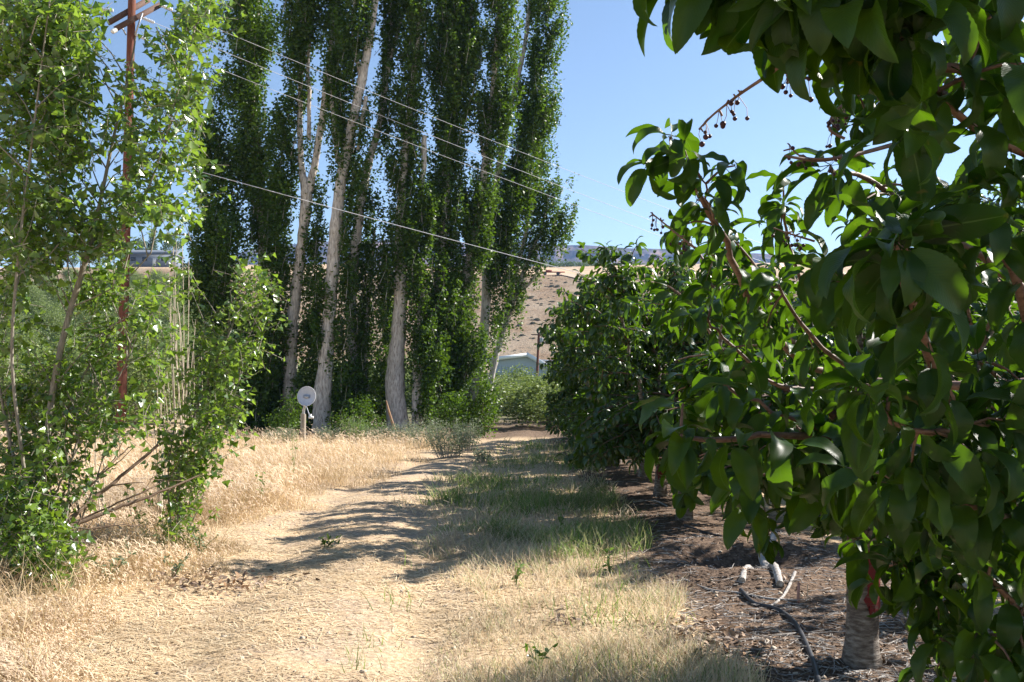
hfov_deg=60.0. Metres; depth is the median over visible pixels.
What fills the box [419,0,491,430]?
lombardy poplar
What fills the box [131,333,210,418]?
orchard tree
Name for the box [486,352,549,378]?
metal shed
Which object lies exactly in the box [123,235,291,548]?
cottonwood sapling
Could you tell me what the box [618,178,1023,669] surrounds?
cherry tree
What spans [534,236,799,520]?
cherry tree
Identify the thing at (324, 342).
lombardy poplar
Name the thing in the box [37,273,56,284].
orchard tree
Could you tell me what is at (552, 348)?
cherry tree
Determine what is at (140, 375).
orchard tree
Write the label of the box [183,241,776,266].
mesa
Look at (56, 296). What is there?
orchard tree
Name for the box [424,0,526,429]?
lombardy poplar
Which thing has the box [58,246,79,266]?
shade tree
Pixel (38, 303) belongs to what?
orchard tree
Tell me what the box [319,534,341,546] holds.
weed
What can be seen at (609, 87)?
sky
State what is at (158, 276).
orchard tree
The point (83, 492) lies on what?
fallen branch
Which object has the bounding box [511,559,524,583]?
weed
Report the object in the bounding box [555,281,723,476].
cherry tree
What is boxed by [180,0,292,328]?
lombardy poplar
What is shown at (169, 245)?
shade tree
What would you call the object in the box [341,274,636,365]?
dirt road
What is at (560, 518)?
weed
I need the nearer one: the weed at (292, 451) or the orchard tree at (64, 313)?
the weed at (292, 451)
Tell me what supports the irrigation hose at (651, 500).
on the ground at (394, 660)
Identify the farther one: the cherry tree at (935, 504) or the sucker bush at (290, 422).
the sucker bush at (290, 422)
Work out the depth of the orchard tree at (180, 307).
130.83 m
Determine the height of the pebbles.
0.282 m
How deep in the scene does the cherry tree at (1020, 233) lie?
9.37 m
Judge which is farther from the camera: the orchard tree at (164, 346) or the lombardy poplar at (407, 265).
the orchard tree at (164, 346)
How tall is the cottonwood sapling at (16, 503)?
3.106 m
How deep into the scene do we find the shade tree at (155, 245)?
276.64 m
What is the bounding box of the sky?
[0,0,1023,267]
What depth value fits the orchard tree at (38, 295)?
140.24 m
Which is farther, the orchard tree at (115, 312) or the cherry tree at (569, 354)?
the orchard tree at (115, 312)
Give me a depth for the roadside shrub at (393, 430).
26.35 m
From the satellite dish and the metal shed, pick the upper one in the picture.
the metal shed
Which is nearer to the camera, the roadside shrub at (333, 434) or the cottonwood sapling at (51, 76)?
the cottonwood sapling at (51, 76)
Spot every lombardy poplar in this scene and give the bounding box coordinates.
[174,200,302,432]
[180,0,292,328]
[248,0,346,431]
[299,0,382,432]
[326,0,405,430]
[364,0,449,431]
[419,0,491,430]
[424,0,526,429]
[451,0,572,424]
[481,133,579,424]
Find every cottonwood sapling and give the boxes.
[0,0,246,566]
[0,245,194,591]
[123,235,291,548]
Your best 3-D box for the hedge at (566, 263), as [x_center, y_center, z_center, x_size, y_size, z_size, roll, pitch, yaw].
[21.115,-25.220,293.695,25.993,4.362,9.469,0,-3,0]
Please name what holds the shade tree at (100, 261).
on the hillside
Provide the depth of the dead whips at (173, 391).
10.59 m
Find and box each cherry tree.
[533,306,648,463]
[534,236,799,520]
[545,265,761,496]
[547,336,570,400]
[549,322,630,424]
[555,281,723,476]
[617,0,1023,681]
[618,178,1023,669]
[772,297,853,410]
[812,323,883,420]
[881,301,1013,438]
[948,184,1023,453]
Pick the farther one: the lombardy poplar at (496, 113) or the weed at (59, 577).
the lombardy poplar at (496, 113)
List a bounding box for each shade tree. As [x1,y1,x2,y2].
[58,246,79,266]
[92,243,106,264]
[131,237,149,249]
[146,231,158,249]
[159,233,184,249]
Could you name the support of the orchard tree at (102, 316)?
on the hillside
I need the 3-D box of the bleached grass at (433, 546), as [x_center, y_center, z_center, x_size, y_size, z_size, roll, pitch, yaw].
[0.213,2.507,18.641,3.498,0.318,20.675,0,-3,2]
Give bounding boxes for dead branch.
[738,531,777,582]
[758,516,783,586]
[771,571,796,604]
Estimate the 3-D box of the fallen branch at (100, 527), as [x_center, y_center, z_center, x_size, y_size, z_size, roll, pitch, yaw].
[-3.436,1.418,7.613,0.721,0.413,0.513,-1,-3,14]
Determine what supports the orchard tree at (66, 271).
on the hillside
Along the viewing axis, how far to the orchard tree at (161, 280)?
170.23 m
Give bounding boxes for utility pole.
[102,0,172,437]
[531,332,542,374]
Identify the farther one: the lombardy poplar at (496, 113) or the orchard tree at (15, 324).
the orchard tree at (15, 324)
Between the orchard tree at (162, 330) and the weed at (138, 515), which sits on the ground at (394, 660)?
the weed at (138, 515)
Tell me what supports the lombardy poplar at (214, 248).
on the ground at (394, 660)
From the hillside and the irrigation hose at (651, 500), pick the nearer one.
the irrigation hose at (651, 500)
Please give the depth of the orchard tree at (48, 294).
159.68 m
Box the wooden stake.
[797,582,799,602]
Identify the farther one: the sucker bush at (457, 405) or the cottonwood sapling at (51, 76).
the sucker bush at (457, 405)
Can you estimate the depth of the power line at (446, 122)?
32.76 m
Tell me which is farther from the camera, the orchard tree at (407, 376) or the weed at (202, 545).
the orchard tree at (407, 376)
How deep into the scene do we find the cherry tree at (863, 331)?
15.48 m
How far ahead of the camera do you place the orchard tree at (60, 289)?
151.07 m
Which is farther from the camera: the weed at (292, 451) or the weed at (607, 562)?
the weed at (292, 451)
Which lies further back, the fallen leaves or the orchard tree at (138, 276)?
the orchard tree at (138, 276)
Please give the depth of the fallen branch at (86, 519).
7.92 m
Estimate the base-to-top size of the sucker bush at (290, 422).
1.668 m
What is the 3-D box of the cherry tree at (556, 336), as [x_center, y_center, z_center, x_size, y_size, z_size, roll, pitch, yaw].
[2.186,0.956,18.516,3.324,3.612,3.083,-1,-3,21]
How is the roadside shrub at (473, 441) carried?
on the ground at (394, 660)
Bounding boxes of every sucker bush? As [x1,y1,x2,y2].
[261,389,311,437]
[328,386,384,436]
[428,391,481,436]
[460,369,506,437]
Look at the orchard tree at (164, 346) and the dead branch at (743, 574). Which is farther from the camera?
the orchard tree at (164, 346)
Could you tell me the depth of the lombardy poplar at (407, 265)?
33.52 m
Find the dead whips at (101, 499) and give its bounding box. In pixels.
[39,371,113,526]
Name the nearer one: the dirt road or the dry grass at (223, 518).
the dry grass at (223, 518)
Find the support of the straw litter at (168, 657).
on the ground at (394, 660)
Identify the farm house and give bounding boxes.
[130,250,184,267]
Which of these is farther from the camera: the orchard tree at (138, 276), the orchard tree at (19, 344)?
the orchard tree at (138, 276)
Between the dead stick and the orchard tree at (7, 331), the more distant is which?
the orchard tree at (7, 331)
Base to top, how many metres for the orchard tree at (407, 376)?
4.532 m
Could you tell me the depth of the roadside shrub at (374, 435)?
26.21 m
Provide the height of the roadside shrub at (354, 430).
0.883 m
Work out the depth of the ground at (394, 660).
7.21 m
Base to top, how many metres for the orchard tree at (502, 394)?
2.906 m
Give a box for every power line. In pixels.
[153,42,795,283]
[156,23,767,263]
[156,159,615,282]
[173,10,844,273]
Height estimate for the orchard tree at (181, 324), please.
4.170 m
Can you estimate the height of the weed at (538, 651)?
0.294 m
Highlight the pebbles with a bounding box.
[65,480,929,681]
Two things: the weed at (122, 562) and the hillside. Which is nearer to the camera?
the weed at (122, 562)
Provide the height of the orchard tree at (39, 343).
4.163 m
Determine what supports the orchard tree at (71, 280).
on the hillside
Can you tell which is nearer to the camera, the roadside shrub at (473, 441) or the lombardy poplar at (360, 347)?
the roadside shrub at (473, 441)
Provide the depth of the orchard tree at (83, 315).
113.65 m
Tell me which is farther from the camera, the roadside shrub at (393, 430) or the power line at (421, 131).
the power line at (421, 131)
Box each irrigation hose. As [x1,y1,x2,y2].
[633,500,666,505]
[681,577,795,600]
[684,524,722,536]
[739,588,821,681]
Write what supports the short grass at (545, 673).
on the ground at (394, 660)
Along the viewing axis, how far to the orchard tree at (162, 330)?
97.58 m
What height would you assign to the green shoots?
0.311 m
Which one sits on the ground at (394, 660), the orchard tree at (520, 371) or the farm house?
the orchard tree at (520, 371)
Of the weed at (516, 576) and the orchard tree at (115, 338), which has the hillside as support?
the orchard tree at (115, 338)
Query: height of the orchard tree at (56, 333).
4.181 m
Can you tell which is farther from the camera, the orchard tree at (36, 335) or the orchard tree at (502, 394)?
the orchard tree at (36, 335)
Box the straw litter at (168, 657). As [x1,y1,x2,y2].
[29,444,737,681]
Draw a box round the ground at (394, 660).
[0,404,1023,681]
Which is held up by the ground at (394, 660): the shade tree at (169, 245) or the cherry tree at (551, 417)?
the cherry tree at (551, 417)
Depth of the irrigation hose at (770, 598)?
6.54 m
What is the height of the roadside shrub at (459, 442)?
1.011 m
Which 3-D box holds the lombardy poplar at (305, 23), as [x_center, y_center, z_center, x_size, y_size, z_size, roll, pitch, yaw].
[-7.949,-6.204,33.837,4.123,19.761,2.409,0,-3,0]
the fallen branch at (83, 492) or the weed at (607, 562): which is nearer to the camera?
the weed at (607, 562)
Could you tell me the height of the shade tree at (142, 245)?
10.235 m
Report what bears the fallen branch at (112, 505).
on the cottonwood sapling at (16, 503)
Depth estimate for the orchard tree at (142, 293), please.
140.53 m
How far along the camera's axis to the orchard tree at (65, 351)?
53.12 m
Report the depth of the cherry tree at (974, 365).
11.63 m
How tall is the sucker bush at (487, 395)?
2.324 m
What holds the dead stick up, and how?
on the ground at (394, 660)
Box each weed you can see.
[42,565,82,593]
[94,551,136,582]
[106,536,130,556]
[134,511,148,542]
[143,531,180,555]
[163,552,190,576]
[189,525,219,553]
[255,472,267,494]
[290,432,298,471]
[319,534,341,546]
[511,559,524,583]
[522,632,557,669]
[556,507,564,528]
[602,547,613,572]
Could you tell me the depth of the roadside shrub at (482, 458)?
19.43 m
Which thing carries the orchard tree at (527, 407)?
on the ground at (394, 660)
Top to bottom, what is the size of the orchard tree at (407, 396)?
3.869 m
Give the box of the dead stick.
[386,400,395,434]
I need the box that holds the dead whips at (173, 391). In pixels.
[168,240,202,515]
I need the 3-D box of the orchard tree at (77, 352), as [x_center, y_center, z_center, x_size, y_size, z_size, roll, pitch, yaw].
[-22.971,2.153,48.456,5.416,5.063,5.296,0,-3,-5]
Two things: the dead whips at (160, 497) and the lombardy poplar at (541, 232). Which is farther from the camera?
the lombardy poplar at (541, 232)
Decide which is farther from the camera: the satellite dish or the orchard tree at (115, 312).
the orchard tree at (115, 312)
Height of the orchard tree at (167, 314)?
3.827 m
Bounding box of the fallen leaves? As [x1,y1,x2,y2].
[1,444,765,667]
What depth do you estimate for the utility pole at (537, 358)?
99.95 m
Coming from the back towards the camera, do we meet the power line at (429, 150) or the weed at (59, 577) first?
the power line at (429, 150)
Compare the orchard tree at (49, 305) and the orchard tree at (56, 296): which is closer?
the orchard tree at (49, 305)
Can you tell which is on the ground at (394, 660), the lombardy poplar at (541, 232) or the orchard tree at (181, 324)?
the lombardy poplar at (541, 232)
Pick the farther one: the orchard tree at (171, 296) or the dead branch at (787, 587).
the orchard tree at (171, 296)
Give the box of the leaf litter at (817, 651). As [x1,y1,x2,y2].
[565,469,1023,681]
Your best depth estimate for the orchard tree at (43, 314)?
113.63 m
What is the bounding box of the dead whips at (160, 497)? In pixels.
[151,366,179,516]
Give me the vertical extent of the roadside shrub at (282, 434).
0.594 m
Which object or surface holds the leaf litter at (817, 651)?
on the ground at (394, 660)
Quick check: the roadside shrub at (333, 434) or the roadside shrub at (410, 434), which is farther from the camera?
the roadside shrub at (333, 434)
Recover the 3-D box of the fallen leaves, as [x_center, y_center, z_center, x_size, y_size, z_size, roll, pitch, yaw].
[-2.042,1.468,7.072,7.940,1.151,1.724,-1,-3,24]
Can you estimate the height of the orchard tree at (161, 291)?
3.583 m
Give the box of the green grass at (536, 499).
[416,435,663,559]
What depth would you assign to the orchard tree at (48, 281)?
171.01 m
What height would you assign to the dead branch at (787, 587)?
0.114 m
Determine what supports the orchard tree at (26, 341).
on the ground at (394, 660)
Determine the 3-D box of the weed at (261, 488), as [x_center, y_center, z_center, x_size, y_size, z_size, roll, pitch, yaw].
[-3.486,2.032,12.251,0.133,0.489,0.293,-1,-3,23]
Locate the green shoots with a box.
[326,479,767,681]
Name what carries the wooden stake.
on the ground at (394, 660)
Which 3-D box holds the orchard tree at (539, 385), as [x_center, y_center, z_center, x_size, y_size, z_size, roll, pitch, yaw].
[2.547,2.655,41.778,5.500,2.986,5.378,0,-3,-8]
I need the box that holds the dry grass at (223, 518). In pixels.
[0,427,477,681]
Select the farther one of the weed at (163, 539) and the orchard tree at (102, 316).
the orchard tree at (102, 316)
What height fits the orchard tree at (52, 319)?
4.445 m
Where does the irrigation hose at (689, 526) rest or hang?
on the ground at (394, 660)
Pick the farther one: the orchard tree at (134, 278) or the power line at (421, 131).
the orchard tree at (134, 278)
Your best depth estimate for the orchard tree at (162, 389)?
47.20 m
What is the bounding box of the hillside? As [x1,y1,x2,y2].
[0,263,1015,375]
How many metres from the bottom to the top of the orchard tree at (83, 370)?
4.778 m
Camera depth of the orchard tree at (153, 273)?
192.12 m
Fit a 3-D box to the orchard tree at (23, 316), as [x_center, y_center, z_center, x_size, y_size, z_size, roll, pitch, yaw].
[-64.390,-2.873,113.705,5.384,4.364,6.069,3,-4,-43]
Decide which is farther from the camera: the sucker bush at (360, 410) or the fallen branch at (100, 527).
the sucker bush at (360, 410)
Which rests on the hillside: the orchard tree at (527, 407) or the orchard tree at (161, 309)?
the orchard tree at (161, 309)
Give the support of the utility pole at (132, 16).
on the ground at (394, 660)
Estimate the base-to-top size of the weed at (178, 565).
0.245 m
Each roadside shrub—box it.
[263,425,298,442]
[314,424,341,442]
[337,414,370,442]
[357,422,393,442]
[379,420,419,442]
[401,416,445,447]
[416,415,472,458]
[453,416,484,450]
[469,443,493,462]
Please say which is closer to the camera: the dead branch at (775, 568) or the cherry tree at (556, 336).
the dead branch at (775, 568)
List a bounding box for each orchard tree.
[0,308,30,321]
[0,312,28,335]
[0,320,38,344]
[0,330,46,375]
[0,335,73,421]
[0,337,89,428]
[3,323,51,349]
[11,281,40,302]
[14,337,52,350]
[20,285,51,310]
[26,304,64,330]
[27,298,51,316]
[31,298,65,317]
[36,309,78,341]
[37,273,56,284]
[38,276,57,290]
[40,283,64,298]
[40,336,84,408]
[43,318,91,348]
[45,336,133,417]
[46,287,68,309]
[49,326,90,351]
[51,282,73,299]
[59,304,89,323]
[61,266,77,279]
[62,274,85,291]
[64,327,191,427]
[64,337,129,412]
[71,307,100,327]
[83,308,117,338]
[89,324,130,340]
[101,300,130,319]
[105,328,138,347]
[129,272,143,282]
[129,274,144,290]
[129,287,145,305]
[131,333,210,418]
[131,342,187,417]
[138,277,161,294]
[139,327,187,353]
[141,317,182,347]
[145,270,161,278]
[147,283,170,301]
[148,298,179,324]
[152,271,172,284]
[154,307,190,332]
[155,275,180,292]
[159,290,181,311]
[164,316,196,342]
[167,301,193,323]
[369,356,412,409]
[404,355,412,405]
[484,369,566,426]
[487,364,544,408]
[488,374,528,415]
[514,369,560,421]
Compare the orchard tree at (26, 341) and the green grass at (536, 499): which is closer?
the green grass at (536, 499)
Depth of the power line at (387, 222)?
31.97 m
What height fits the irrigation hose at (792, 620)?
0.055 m
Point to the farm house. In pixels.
(139, 256)
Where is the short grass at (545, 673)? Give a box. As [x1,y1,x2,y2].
[407,516,787,681]
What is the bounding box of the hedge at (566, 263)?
[543,259,615,266]
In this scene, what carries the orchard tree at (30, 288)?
on the hillside
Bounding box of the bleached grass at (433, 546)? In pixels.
[387,434,659,560]
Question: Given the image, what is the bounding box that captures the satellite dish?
[297,386,315,440]
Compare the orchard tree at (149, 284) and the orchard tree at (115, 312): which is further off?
the orchard tree at (149, 284)
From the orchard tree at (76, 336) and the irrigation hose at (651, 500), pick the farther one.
the orchard tree at (76, 336)
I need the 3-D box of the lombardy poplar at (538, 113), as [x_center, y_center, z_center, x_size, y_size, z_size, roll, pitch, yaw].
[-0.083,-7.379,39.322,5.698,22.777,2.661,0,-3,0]
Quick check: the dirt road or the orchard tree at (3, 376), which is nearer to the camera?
the orchard tree at (3, 376)
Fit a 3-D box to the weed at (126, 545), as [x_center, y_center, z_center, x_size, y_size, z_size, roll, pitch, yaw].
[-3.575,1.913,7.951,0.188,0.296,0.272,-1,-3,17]
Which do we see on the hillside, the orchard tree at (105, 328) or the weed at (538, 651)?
the orchard tree at (105, 328)
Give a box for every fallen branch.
[65,437,128,510]
[69,475,199,525]
[73,495,141,529]
[77,465,162,520]
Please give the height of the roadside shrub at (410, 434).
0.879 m

